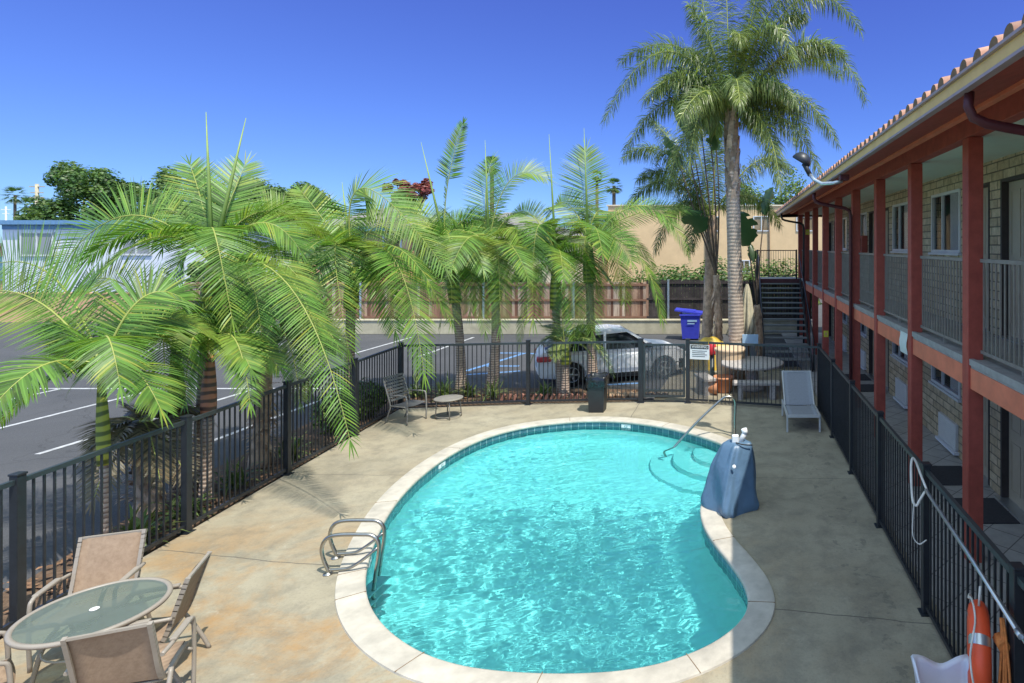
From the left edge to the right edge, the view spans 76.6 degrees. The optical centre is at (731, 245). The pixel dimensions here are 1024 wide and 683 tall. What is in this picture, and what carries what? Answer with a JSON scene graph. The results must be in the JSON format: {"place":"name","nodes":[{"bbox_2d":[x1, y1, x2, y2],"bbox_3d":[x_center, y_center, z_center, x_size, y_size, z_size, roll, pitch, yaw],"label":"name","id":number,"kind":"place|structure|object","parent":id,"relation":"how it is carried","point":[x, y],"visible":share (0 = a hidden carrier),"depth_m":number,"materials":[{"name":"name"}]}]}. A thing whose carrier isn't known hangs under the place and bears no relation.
{"place":"outdoors","nodes":[
{"label":"outdoors","id":0,"kind":"place"},
{"bbox_2d":[0,292,181,321],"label":"garden wall","id":1,"kind":"structure","parent":0,"point":[82,303],"depth_m":31.20,"materials":[{"name":"beige paint"}]},
{"bbox_2d":[0,220,298,291],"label":"white building","id":2,"kind":"structure","parent":0,"point":[12,225],"depth_m":38.00,"materials":[{"name":"paint"}]},
{"bbox_2d":[20,232,53,255],"bbox_3d":[-43.950,-0.125,37.927,2.100,1.550,0.055,0,0,0],"label":"window","id":3,"kind":"structure","parent":2,"relation":"in","point":[43,240],"depth_m":37.93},
{"bbox_2d":[121,233,151,254],"bbox_3d":[-37.650,-0.100,37.927,1.900,1.400,0.055,0,0,0],"label":"window","id":4,"kind":"structure","parent":2,"relation":"in","point":[138,252],"depth_m":37.93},
{"bbox_2d":[300,207,443,282],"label":"house","id":5,"kind":"structure","parent":0,"point":[405,245],"depth_m":38.00,"materials":[{"name":"beige paint"}]},
{"bbox_2d":[0,298,821,591],"bbox_3d":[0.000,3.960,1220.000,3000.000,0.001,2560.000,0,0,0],"label":"parking lot","id":6,"kind":"structure","parent":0,"point":[22,445],"depth_m":14.71,"materials":[{"name":"asphalt"}]},
{"bbox_2d":[0,185,30,218],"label":"fan palm","id":7,"kind":"object","parent":6,"relation":"on","point":[14,199],"visible":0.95,"depth_m":109.74,"materials":[{"name":"green plant"}]},
{"bbox_2d":[12,195,79,219],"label":"leafy tree","id":8,"kind":"object","parent":6,"relation":"on","point":[32,211],"visible":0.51,"depth_m":59.80,"materials":[{"name":"green plant"}]},
{"bbox_2d":[37,159,126,219],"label":"leafy tree","id":9,"kind":"object","parent":6,"relation":"on","point":[75,180],"visible":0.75,"depth_m":60.58,"materials":[{"name":"green plant"}]},
{"bbox_2d":[84,180,147,219],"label":"leafy tree","id":10,"kind":"object","parent":6,"relation":"on","point":[126,186],"visible":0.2,"depth_m":62.15,"materials":[{"name":"green plant"}]},
{"bbox_2d":[123,165,228,220],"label":"leafy tree","id":11,"kind":"object","parent":6,"relation":"on","point":[158,177],"visible":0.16,"depth_m":56.04,"materials":[{"name":"green plant"}]},
{"bbox_2d":[0,407,397,639],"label":"planter bed beside left fence","id":12,"kind":"object","parent":6,"relation":"on","point":[49,570],"visible":0.07,"depth_m":9.12,"materials":[{"name":"soil"}]},
{"bbox_2d":[0,216,223,533],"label":"palm tree","id":13,"kind":"object","parent":12,"relation":"on","point":[84,352],"visible":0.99,"depth_m":7.59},
{"bbox_2d":[71,401,217,518],"bbox_3d":[-8.605,3.092,8.831,1.759,1.672,1.601,0,0,41],"label":"leafy bush","id":14,"kind":"object","parent":12,"relation":"on","point":[132,422],"visible":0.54,"depth_m":8.54,"materials":[{"name":"green plant"}]},
{"bbox_2d":[113,503,188,553],"bbox_3d":[-7.734,3.646,7.883,0.969,0.645,1.013,0,0,0],"label":"leafy plant","id":15,"kind":"object","parent":12,"relation":"on","point":[138,524],"visible":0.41,"depth_m":7.94,"materials":[{"name":"green plant"}]},
{"bbox_2d":[147,491,214,524],"bbox_3d":[-7.881,3.834,8.581,0.897,0.605,0.843,0,0,44],"label":"leafy plant","id":16,"kind":"object","parent":12,"relation":"on","point":[174,505],"visible":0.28,"depth_m":8.60,"materials":[{"name":"green plant"}]},
{"bbox_2d":[63,249,301,500],"bbox_3d":[-8.781,1.958,9.677,2.859,3.889,2.708,0,0,41],"label":"palm tree","id":17,"kind":"object","parent":12,"relation":"on","point":[276,357],"visible":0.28,"depth_m":9.29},
{"bbox_2d":[25,114,360,491],"bbox_3d":[-8.091,0.882,9.357,5.860,6.053,3.109,0,0,0],"label":"palm tree","id":18,"kind":"object","parent":12,"relation":"on","point":[209,228],"visible":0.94,"depth_m":9.44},
{"bbox_2d":[133,301,283,505],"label":"palm tree","id":19,"kind":"object","parent":12,"relation":"on","point":[244,352],"visible":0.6,"depth_m":8.83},
{"bbox_2d":[214,453,267,496],"bbox_3d":[-7.903,3.730,9.620,0.771,0.663,0.808,0,0,0],"label":"leafy plant","id":20,"kind":"object","parent":12,"relation":"on","point":[232,478],"visible":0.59,"depth_m":9.57,"materials":[{"name":"green plant"}]},
{"bbox_2d":[184,260,349,468],"bbox_3d":[-8.384,2.023,10.746,2.913,3.799,2.440,0,0,0],"label":"palm tree","id":21,"kind":"object","parent":12,"relation":"on","point":[268,381],"visible":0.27,"depth_m":10.72,"materials":[{"name":"green plant"}]},
{"bbox_2d":[274,431,319,463],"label":"leafy plant","id":22,"kind":"object","parent":12,"relation":"on","point":[279,452],"visible":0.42,"depth_m":10.93,"materials":[{"name":"green plant"}]},
{"bbox_2d":[3,389,635,617],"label":"leaf litter","id":23,"kind":"object","parent":12,"relation":"on","point":[29,585],"visible":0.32,"depth_m":9.06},
{"bbox_2d":[309,389,365,434],"bbox_3d":[-8.300,3.482,12.624,0.970,0.895,1.093,0,0,0],"label":"leafy bush","id":24,"kind":"object","parent":12,"relation":"on","point":[333,413],"visible":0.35,"depth_m":12.33,"materials":[{"name":"green plant"}]},
{"bbox_2d":[256,166,457,403],"bbox_3d":[-8.120,0.999,13.241,4.827,5.818,3.285,0,0,42],"label":"palm tree","id":25,"kind":"object","parent":12,"relation":"on","point":[348,236],"visible":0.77,"depth_m":12.88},
{"bbox_2d":[342,377,387,419],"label":"leafy bush","id":26,"kind":"object","parent":12,"relation":"on","point":[370,397],"visible":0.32,"depth_m":13.45,"materials":[{"name":"green plant"}]},
{"bbox_2d":[185,261,264,282],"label":"leafy tree","id":27,"kind":"object","parent":6,"relation":"on","point":[195,276],"visible":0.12,"depth_m":34.79,"materials":[{"name":"green plant"}]},
{"bbox_2d":[0,337,473,453],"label":"parking lines","id":28,"kind":"object","parent":6,"relation":"on","point":[242,429],"visible":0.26,"depth_m":14.87,"materials":[{"name":"white paint"}]},
{"bbox_2d":[222,175,313,224],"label":"leafy tree","id":29,"kind":"object","parent":6,"relation":"on","point":[275,188],"visible":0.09,"depth_m":56.62,"materials":[{"name":"green plant"}]},
{"bbox_2d":[286,181,344,221],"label":"leafy tree","id":30,"kind":"object","parent":6,"relation":"on","point":[301,185],"visible":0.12,"depth_m":59.41,"materials":[{"name":"green plant"}]},
{"bbox_2d":[275,241,386,282],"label":"leafy tree","id":31,"kind":"object","parent":6,"relation":"on","point":[365,254],"visible":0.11,"depth_m":34.17,"materials":[{"name":"green plant"}]},
{"bbox_2d":[381,178,434,213],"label":"leafy tree","id":32,"kind":"object","parent":6,"relation":"on","point":[423,188],"visible":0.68,"depth_m":59.41,"materials":[{"name":"brown plant"}]},
{"bbox_2d":[183,282,648,318],"bbox_3d":[-14.407,2.740,27.348,21.187,2.220,0.156,0,0,0],"label":"wooden fence","id":33,"kind":"object","parent":6,"relation":"on","point":[637,309],"visible":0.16,"depth_m":27.40,"materials":[{"name":"brown wood"}]},
{"bbox_2d":[415,245,508,282],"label":"leafy tree","id":34,"kind":"object","parent":6,"relation":"on","point":[444,269],"visible":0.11,"depth_m":34.32,"materials":[{"name":"green plant"}]},
{"bbox_2d":[421,213,583,282],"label":"house","id":35,"kind":"structure","parent":6,"relation":"on","point":[514,223],"depth_m":40.89,"materials":[{"name":"beige paint"}]},
{"bbox_2d":[380,388,637,407],"bbox_3d":[-5.875,3.928,15.500,7.050,0.064,2.000,0,0,0],"label":"planter bed behind far fence","id":36,"kind":"object","parent":6,"relation":"on","point":[531,389],"visible":0.35,"depth_m":15.33,"materials":[{"name":"soil"}]},
{"bbox_2d":[404,374,437,398],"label":"strappy plant","id":37,"kind":"object","parent":36,"relation":"on","point":[415,387],"visible":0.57,"depth_m":15.54,"materials":[{"name":"green plant"}]},
{"bbox_2d":[367,116,524,396],"bbox_3d":[-7.351,0.254,15.778,3.712,7.306,3.562,0,0,42],"label":"palm tree","id":38,"kind":"object","parent":36,"relation":"on","point":[454,295],"visible":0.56,"depth_m":15.44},
{"bbox_2d":[430,370,468,402],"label":"strappy plant","id":39,"kind":"object","parent":36,"relation":"on","point":[446,388],"visible":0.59,"depth_m":15.26,"materials":[{"name":"green plant"}]},
{"bbox_2d":[471,375,507,401],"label":"strappy plant","id":40,"kind":"object","parent":36,"relation":"on","point":[492,389],"visible":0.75,"depth_m":15.22,"materials":[{"name":"green plant"}]},
{"bbox_2d":[417,146,563,395],"bbox_3d":[-6.325,0.568,15.753,3.698,6.719,3.571,0,0,-23],"label":"palm tree","id":41,"kind":"object","parent":36,"relation":"on","point":[493,292],"visible":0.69,"depth_m":15.60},
{"bbox_2d":[500,393,585,400],"bbox_3d":[-4.680,3.810,15.135,2.303,0.171,0.130,0,0,0],"label":"brick edging","id":42,"kind":"object","parent":36,"relation":"on","point":[541,395],"visible":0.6,"depth_m":15.10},
{"bbox_2d":[494,139,617,395],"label":"palm tree","id":43,"kind":"object","parent":36,"relation":"on","point":[551,246],"visible":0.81,"depth_m":15.38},
{"bbox_2d":[530,294,614,398],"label":"palm tree","id":44,"kind":"object","parent":36,"relation":"on","point":[558,333],"visible":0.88,"depth_m":15.38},
{"bbox_2d":[537,134,696,374],"bbox_3d":[-3.268,0.360,16.170,4.831,7.092,3.580,0,0,0],"label":"palm tree","id":45,"kind":"object","parent":36,"relation":"on","point":[611,224],"visible":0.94,"depth_m":16.10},
{"bbox_2d":[609,392,667,397],"bbox_3d":[-2.420,3.835,15.477,1.560,0.150,0.246,0,0,0],"label":"stone edging","id":46,"kind":"object","parent":36,"relation":"on","point":[613,394],"visible":0.59,"depth_m":15.41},
{"bbox_2d":[232,319,796,333],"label":"garden wall","id":47,"kind":"structure","parent":6,"relation":"on","point":[635,326],"depth_m":26.90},
{"bbox_2d":[466,353,637,384],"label":"blue parking marks","id":48,"kind":"object","parent":6,"relation":"on","point":[487,365],"visible":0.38,"depth_m":19.52,"materials":[{"name":"paint"}]},
{"bbox_2d":[535,324,685,386],"bbox_3d":[-3.609,3.195,18.146,4.460,1.530,1.920,0,0,-21],"label":"parked car","id":49,"kind":"object","parent":6,"relation":"on","point":[608,332],"visible":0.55,"depth_m":17.43,"materials":[{"name":"white paint"}]},
{"bbox_2d":[604,178,623,204],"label":"fan palm","id":50,"kind":"object","parent":6,"relation":"on","point":[614,190],"visible":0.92,"depth_m":69.81,"materials":[{"name":"green plant"}]},
{"bbox_2d":[604,264,703,315],"bbox_3d":[-3.187,2.495,33.035,8.866,3.045,1.760,0,0,0],"label":"hedge bush","id":51,"kind":"object","parent":6,"relation":"on","point":[639,278],"visible":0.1,"depth_m":32.87,"materials":[{"name":"green plant"}]},
{"bbox_2d":[649,263,700,304],"bbox_3d":[-2.621,2.415,28.598,2.881,3.166,1.977,0,0,0],"label":"hedge bush","id":52,"kind":"object","parent":6,"relation":"on","point":[675,276],"visible":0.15,"depth_m":28.41,"materials":[{"name":"green plant"}]},
{"bbox_2d":[674,308,702,338],"bbox_3d":[-1.830,3.310,25.615,1.168,1.280,1.030,0,0,0],"label":"recycling bin","id":53,"kind":"object","parent":6,"relation":"on","point":[690,323],"visible":1,"depth_m":25.18,"materials":[{"name":"blue plastic"}]},
{"bbox_2d":[663,100,723,340],"bbox_3d":[-1.283,-0.914,19.890,1.568,9.711,1.768,0,0,-30],"label":"bird of paradise tree","id":54,"kind":"object","parent":6,"relation":"on","point":[698,222],"visible":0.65,"depth_m":19.58,"materials":[{"name":"green plant"}]},
{"bbox_2d":[618,119,794,338],"bbox_3d":[-0.813,-0.354,20.711,6.156,8.604,2.442,0,0,0],"label":"queen palm","id":55,"kind":"object","parent":6,"relation":"on","point":[707,321],"visible":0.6,"depth_m":20.38,"materials":[{"name":"green plant"}]},
{"bbox_2d":[693,255,727,294],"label":"hedge bush","id":56,"kind":"object","parent":6,"relation":"on","point":[722,277],"visible":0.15,"depth_m":28.54,"materials":[{"name":"green plant"}]},
{"bbox_2d":[647,279,811,318],"bbox_3d":[0.002,2.690,27.398,7.804,2.320,0.156,0,0,0],"label":"wooden fence","id":57,"kind":"object","parent":6,"relation":"on","point":[686,294],"visible":0.27,"depth_m":27.45,"materials":[{"name":"wood"}]},
{"bbox_2d":[740,187,773,355],"bbox_3d":[0.750,0.951,19.968,0.802,5.992,2.349,0,0,29],"label":"bird of paradise tree","id":58,"kind":"object","parent":6,"relation":"on","point":[749,234],"visible":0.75,"depth_m":19.73,"materials":[{"name":"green plant"}]},
{"bbox_2d":[721,165,806,204],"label":"leafy tree","id":59,"kind":"object","parent":6,"relation":"on","point":[782,199],"visible":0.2,"depth_m":64.62,"materials":[{"name":"green plant"}]},
{"bbox_2d":[742,257,821,315],"bbox_3d":[2.376,2.281,31.036,5.560,3.468,1.982,0,0,0],"label":"hedge bush","id":60,"kind":"object","parent":6,"relation":"on","point":[764,270],"visible":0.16,"depth_m":30.73,"materials":[{"name":"green plant"}]},
{"bbox_2d":[755,250,813,371],"bbox_3d":[1.939,2.106,22.874,1.922,3.911,8.652,0,0,0],"label":"outdoor staircase","id":61,"kind":"structure","parent":6,"relation":"on","point":[785,280],"depth_m":23.08,"materials":[{"name":"metal"}]},
{"bbox_2d":[0,401,961,682],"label":"pool deck","id":62,"kind":"structure","parent":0,"point":[812,541],"depth_m":7.35,"materials":[{"name":"concrete"}]},
{"bbox_2d":[0,631,15,682],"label":"patio chair","id":63,"kind":"object","parent":62,"relation":"on","point":[7,671],"visible":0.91,"depth_m":4.84,"materials":[{"name":"brown fabric"}]},
{"bbox_2d":[4,577,172,682],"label":"patio table","id":64,"kind":"object","parent":62,"relation":"on","point":[13,639],"visible":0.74,"depth_m":5.19,"materials":[{"name":"clear glass"}]},
{"bbox_2d":[26,528,151,673],"bbox_3d":[-6.246,3.426,5.869,0.652,0.961,0.679,0,0,-21],"label":"patio chair","id":65,"kind":"object","parent":62,"relation":"on","point":[100,559],"visible":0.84,"depth_m":6.04,"materials":[{"name":"brown fabric"}]},
{"bbox_2d":[60,616,196,682],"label":"patio chair","id":66,"kind":"object","parent":62,"relation":"on","point":[138,653],"visible":1,"depth_m":4.71,"materials":[{"name":"brown fabric"}]},
{"bbox_2d":[97,551,211,682],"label":"patio chair","id":67,"kind":"object","parent":62,"relation":"on","point":[165,627],"visible":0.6,"depth_m":5.57,"materials":[{"name":"brown fabric"}]},
{"bbox_2d":[0,342,403,630],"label":"picket fence","id":68,"kind":"object","parent":62,"relation":"on","point":[16,484],"visible":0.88,"depth_m":8.13,"materials":[{"name":"metal"}]},
{"bbox_2d":[319,518,386,582],"bbox_3d":[-4.627,4.209,7.310,0.831,1.583,0.560,0,0,0],"label":"pool ladder","id":69,"kind":"object","parent":62,"relation":"on","point":[380,548],"visible":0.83,"depth_m":7.18,"materials":[{"name":"metal"}]},
{"bbox_2d":[382,373,426,425],"bbox_3d":[-7.287,3.396,13.370,0.691,1.019,0.572,0,0,16],"label":"strap chair","id":70,"kind":"object","parent":62,"relation":"on","point":[406,404],"visible":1,"depth_m":13.38,"materials":[{"name":"plastic"}]},
{"bbox_2d":[433,394,462,420],"bbox_3d":[-6.450,3.674,13.650,0.620,0.453,0.620,0,0,0],"label":"side table","id":71,"kind":"object","parent":62,"relation":"on","point":[449,398],"visible":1,"depth_m":13.57,"materials":[{"name":"beige paint"}]},
{"bbox_2d":[403,338,644,405],"bbox_3d":[-5.034,3.103,14.725,5.734,1.595,0.203,0,0,-5],"label":"picket fence","id":72,"kind":"object","parent":62,"relation":"on","point":[640,342],"visible":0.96,"depth_m":14.71,"materials":[{"name":"metal"}]},
{"bbox_2d":[643,343,684,397],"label":"pool gate","id":73,"kind":"structure","parent":72,"relation":"attached to","point":[681,361],"depth_m":14.94,"materials":[{"name":"metal"}]},
{"bbox_2d":[335,416,774,682],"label":"swimming pool","id":74,"kind":"structure","parent":62,"relation":"in","point":[371,636],"depth_m":6.44,"materials":[{"name":"concrete"}]},
{"bbox_2d":[586,372,608,412],"bbox_3d":[-3.180,3.463,14.199,0.499,0.875,0.502,0,0,0],"label":"trash bin","id":75,"kind":"object","parent":62,"relation":"on","point":[596,385],"visible":1,"depth_m":14.02,"materials":[{"name":"black plastic"}]},
{"bbox_2d":[673,395,736,446],"bbox_3d":[-0.632,3.774,12.112,1.520,1.460,0.108,0,0,-11],"label":"pool handrail","id":76,"kind":"object","parent":62,"relation":"on","point":[703,416],"visible":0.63,"depth_m":12.15,"materials":[{"name":"metal"}]},
{"bbox_2d":[701,428,758,518],"bbox_3d":[-0.033,3.320,9.018,0.761,1.163,0.776,0,0,-36],"label":"pool lift","id":77,"kind":"object","parent":62,"relation":"on","point":[729,490],"visible":1,"depth_m":8.81,"materials":[{"name":"blue fabric"}]},
{"bbox_2d":[684,338,818,408],"bbox_3d":[0.442,3.103,14.591,3.347,1.595,0.189,0,0,12],"label":"picket fence","id":78,"kind":"object","parent":62,"relation":"on","point":[688,398],"visible":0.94,"depth_m":14.62,"materials":[{"name":"metal"}]},
{"bbox_2d":[690,344,708,359],"bbox_3d":[-0.801,2.620,14.807,0.500,0.360,0.014,0,0,14],"label":"warning sign","id":79,"kind":"object","parent":78,"relation":"attached to","point":[701,352],"visible":1,"depth_m":14.80,"materials":[{"name":"white paint"}]},
{"bbox_2d":[781,371,820,431],"bbox_3d":[1.500,3.408,13.289,0.716,0.985,1.512,0,0,0],"label":"sun lounger","id":80,"kind":"object","parent":62,"relation":"on","point":[797,388],"visible":1,"depth_m":13.54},
{"bbox_2d":[817,343,1023,682],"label":"picket fence","id":81,"kind":"object","parent":62,"relation":"on","point":[840,395],"visible":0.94,"depth_m":6.73,"materials":[{"name":"metal"}]},
{"bbox_2d":[910,457,1023,642],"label":"rescue pole","id":82,"kind":"object","parent":81,"relation":"attached to","point":[1018,632],"visible":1,"depth_m":5.05,"materials":[{"name":"metal"}]},
{"bbox_2d":[967,586,991,682],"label":"life ring","id":83,"kind":"object","parent":81,"relation":"hanging from","point":[979,647],"visible":1,"depth_m":4.39,"materials":[{"name":"orange plastic"}]},
{"bbox_2d":[992,617,1010,682],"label":"throw rope","id":84,"kind":"object","parent":81,"relation":"hanging from","point":[1000,638],"visible":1,"depth_m":4.36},
{"bbox_2d":[911,654,968,682],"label":"chair","id":85,"kind":"object","parent":62,"relation":"on","point":[953,670],"visible":0.84,"depth_m":4.78,"materials":[{"name":"white plastic"}]},
{"bbox_2d":[0,0,1023,242],"label":"sky","id":86,"kind":"structure","parent":0,"point":[327,92],"materials":[{"name":"blue"}]},
{"bbox_2d":[366,426,747,672],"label":"water","id":87,"kind":"structure","parent":0,"point":[587,549],"depth_m":7.70,"materials":[{"name":"liquid"}]},
{"bbox_2d":[590,205,821,294],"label":"apartment building","id":88,"kind":"structure","parent":0,"point":[671,252],"depth_m":46.00,"materials":[{"name":"beige paint"}]},
{"bbox_2d":[714,345,745,386],"bbox_3d":[-0.050,3.395,16.950,0.900,1.050,0.900,0,0,0],"label":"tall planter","id":89,"kind":"object","parent":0,"point":[741,351],"visible":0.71,"depth_m":16.65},
{"bbox_2d":[653,367,816,406],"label":"picnic patio","id":90,"kind":"structure","parent":0,"point":[763,393],"depth_m":15.99,"materials":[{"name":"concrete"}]},
{"bbox_2d":[694,372,715,395],"bbox_3d":[-0.720,3.690,16.000,0.340,0.460,0.840,0,0,-22],"label":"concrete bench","id":91,"kind":"object","parent":90,"relation":"on","point":[708,380],"visible":0.81,"depth_m":15.79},
{"bbox_2d":[690,336,723,369],"bbox_3d":[-0.700,3.394,19.200,1.500,1.011,0.800,0,0,0],"label":"yellow tarp","id":92,"kind":"object","parent":90,"relation":"on","point":[708,340],"visible":0.28,"depth_m":18.84,"materials":[{"name":"fabric"}]},
{"bbox_2d":[714,374,734,393],"bbox_3d":[-0.220,3.700,16.050,0.580,0.440,0.580,0,0,0],"label":"clay pot","id":93,"kind":"object","parent":90,"relation":"on","point":[723,382],"visible":0.69,"depth_m":15.86,"materials":[{"name":"ceramic"}]},
{"bbox_2d":[600,0,871,379],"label":"queen palm","id":94,"kind":"object","parent":90,"relation":"on","point":[733,98],"visible":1,"depth_m":17.17,"materials":[{"name":"green plant"}]},
{"bbox_2d":[743,284,754,376],"bbox_3d":[0.516,2.535,18.200,0.607,2.771,0.600,0,0,0],"label":"patio umbrella","id":95,"kind":"object","parent":90,"relation":"on","point":[749,320],"visible":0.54,"depth_m":18.07,"materials":[{"name":"beige fabric"}]},
{"bbox_2d":[722,356,783,391],"bbox_3d":[0.550,3.525,16.350,1.720,0.750,1.720,0,0,0],"label":"picnic table","id":96,"kind":"object","parent":90,"relation":"on","point":[762,364],"visible":0.64,"depth_m":16.09,"materials":[{"name":"concrete"}]},
{"bbox_2d":[734,380,779,399],"bbox_3d":[0.620,3.690,15.350,1.200,0.460,0.340,0,0,0],"label":"concrete bench","id":97,"kind":"object","parent":90,"relation":"on","point":[741,383],"visible":0.76,"depth_m":15.22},
{"bbox_2d":[775,14,1023,562],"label":"motel building","id":98,"kind":"structure","parent":0,"point":[927,198],"depth_m":9.54,"materials":[{"name":"red paint"}]},
{"bbox_2d":[793,152,848,185],"bbox_3d":[1.595,-1.421,10.879,1.163,0.666,0.342,0,0,42],"label":"floodlight","id":99,"kind":"object","parent":98,"relation":"attached to","point":[803,158],"visible":1,"depth_m":10.98,"materials":[{"name":"grey paint"}]},
{"bbox_2d":[890,202,907,252],"bbox_3d":[4.165,-0.438,14.800,0.130,1.225,1.520,0,0,0],"label":"window","id":100,"kind":"structure","parent":98,"relation":"in","point":[905,204],"depth_m":14.95,"materials":[{"name":"white glass"}]},
{"bbox_2d":[890,342,907,367],"bbox_3d":[4.165,2.322,14.800,0.130,1.045,1.520,0,0,0],"label":"window","id":101,"kind":"structure","parent":98,"relation":"in","point":[903,360],"depth_m":14.95,"materials":[{"name":"white glass"}]},
{"bbox_2d":[899,330,907,354],"bbox_3d":[2.918,1.615,10.220,0.023,0.430,0.440,0,0,1],"label":"paper sign","id":102,"kind":"object","parent":98,"relation":"attached to","point":[903,341],"visible":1,"depth_m":10.23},
{"bbox_2d":[928,188,961,255],"bbox_3d":[4.165,-0.438,11.715,0.130,1.225,1.650,0,0,0],"label":"window","id":103,"kind":"structure","parent":98,"relation":"in","point":[955,195],"depth_m":11.54,"materials":[{"name":"white glass"}]},
{"bbox_2d":[928,365,961,402],"bbox_3d":[4.165,2.322,11.715,0.130,1.045,1.650,0,0,0],"label":"window","id":104,"kind":"structure","parent":98,"relation":"in","point":[954,391],"depth_m":11.57,"materials":[{"name":"white glass"}]},
{"bbox_2d":[983,187,987,327],"bbox_3d":[4.286,0.200,10.175,0.057,2.360,0.850,0,0,0],"label":"door","id":105,"kind":"structure","parent":98,"relation":"in","point":[985,190],"depth_m":10.11,"materials":[{"name":"beige paint"}]},
{"bbox_2d":[983,396,987,477],"bbox_3d":[4.286,2.852,10.175,0.057,2.045,0.850,0,0,0],"label":"door","id":106,"kind":"structure","parent":98,"relation":"in","point":[985,401],"depth_m":10.11,"materials":[{"name":"beige paint"}]},
{"bbox_2d":[1009,179,1023,339],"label":"door","id":107,"kind":"structure","parent":98,"relation":"in","point":[1016,188],"depth_m":8.97,"materials":[{"name":"beige paint"}]},
{"bbox_2d":[1009,412,1023,510],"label":"door","id":108,"kind":"structure","parent":98,"relation":"in","point":[1016,425],"depth_m":9.00,"materials":[{"name":"beige paint"}]},
{"bbox_2d":[782,333,1023,682],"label":"walkway","id":109,"kind":"structure","parent":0,"point":[1007,540],"depth_m":8.44,"materials":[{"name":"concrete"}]},
{"bbox_2d":[931,466,961,484],"bbox_3d":[3.660,3.886,10.175,0.760,0.017,0.840,0,0,0],"label":"doormat","id":110,"kind":"object","parent":109,"relation":"on","point":[947,475],"visible":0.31,"depth_m":10.18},
{"bbox_2d":[947,498,1019,523],"bbox_3d":[3.660,3.886,8.825,0.760,0.017,0.840,0,0,0],"label":"doormat","id":111,"kind":"object","parent":109,"relation":"on","point":[995,511],"visible":0.52,"depth_m":8.70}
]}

